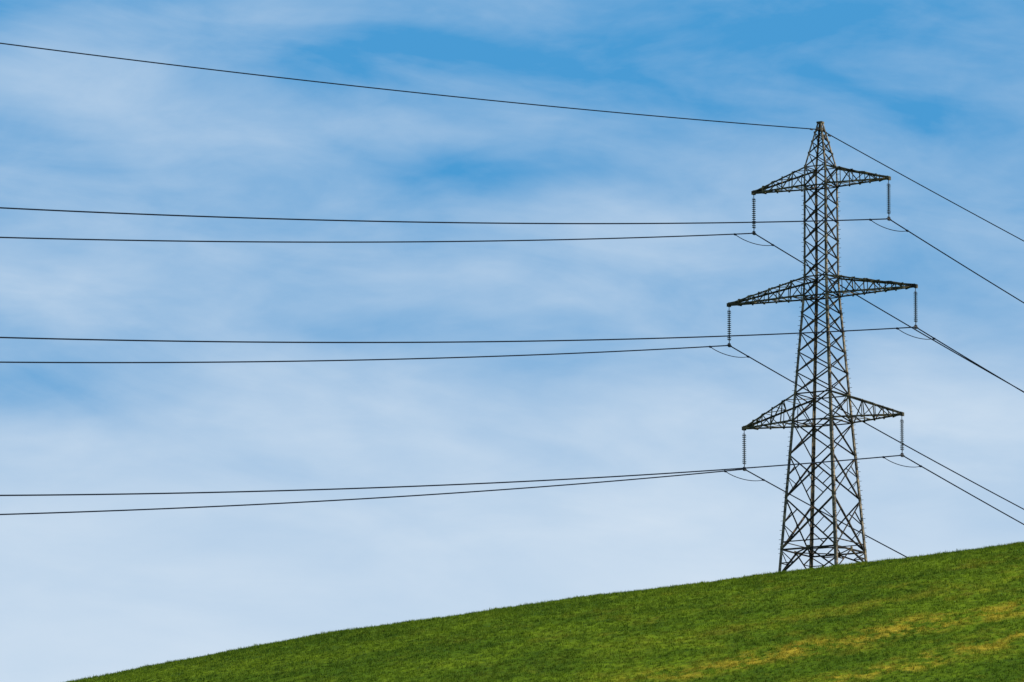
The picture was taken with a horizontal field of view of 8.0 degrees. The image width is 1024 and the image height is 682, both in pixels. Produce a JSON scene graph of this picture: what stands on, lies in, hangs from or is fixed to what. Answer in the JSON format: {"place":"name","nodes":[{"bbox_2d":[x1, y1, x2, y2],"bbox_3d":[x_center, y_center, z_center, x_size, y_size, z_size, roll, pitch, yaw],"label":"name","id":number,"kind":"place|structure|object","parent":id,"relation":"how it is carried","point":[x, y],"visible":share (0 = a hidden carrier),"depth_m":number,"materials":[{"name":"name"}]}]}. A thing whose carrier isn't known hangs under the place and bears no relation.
{"place":"outdoors","nodes":[
{"label":"outdoors","id":0,"kind":"place"},
{"bbox_2d":[0,0,1023,681],"label":"sky","id":1,"kind":"structure","parent":0,"point":[932,91],"materials":[{"name":"blue"}]},
{"bbox_2d":[62,541,1023,681],"bbox_3d":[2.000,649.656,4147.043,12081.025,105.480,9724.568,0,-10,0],"label":"hill","id":2,"kind":"structure","parent":0,"point":[688,667],"depth_m":594.08,"materials":[{"name":"green plant"}]},
{"bbox_2d":[727,121,917,570],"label":"electricity pylon","id":3,"kind":"object","parent":2,"relation":"on","point":[837,554],"visible":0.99,"depth_m":648.87,"materials":[{"name":"metal"}]},
{"bbox_2d":[0,469,904,555],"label":"power line","id":4,"kind":"object","parent":3,"relation":"attached to","point":[440,494],"visible":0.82,"depth_m":605.27,"materials":[{"name":"black metal"}]},
{"bbox_2d":[0,233,1022,390],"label":"power line","id":5,"kind":"object","parent":3,"relation":"attached to","point":[735,234],"visible":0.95,"depth_m":607.56,"materials":[{"name":"black metal"}]},
{"bbox_2d":[0,455,1023,524],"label":"power line","id":6,"kind":"object","parent":3,"relation":"attached to","point":[504,482],"visible":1,"depth_m":582.47,"materials":[{"name":"black metal"}]},
{"bbox_2d":[0,207,1023,302],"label":"power line","id":7,"kind":"object","parent":3,"relation":"attached to","point":[504,223],"visible":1,"depth_m":586.90,"materials":[{"name":"black metal"}]},
{"bbox_2d":[0,327,1023,392],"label":"power line","id":8,"kind":"object","parent":3,"relation":"attached to","point":[897,328],"visible":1,"depth_m":583.53,"materials":[{"name":"black metal"}]},
{"bbox_2d":[0,345,1023,509],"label":"power line","id":9,"kind":"object","parent":3,"relation":"attached to","point":[518,355],"visible":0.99,"depth_m":621.79,"materials":[{"name":"black metal"}]},
{"bbox_2d":[0,43,1023,240],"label":"earth wire","id":10,"kind":"object","parent":3,"relation":"attached to","point":[498,101],"visible":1,"depth_m":602.38,"materials":[{"name":"black metal"}]}
]}

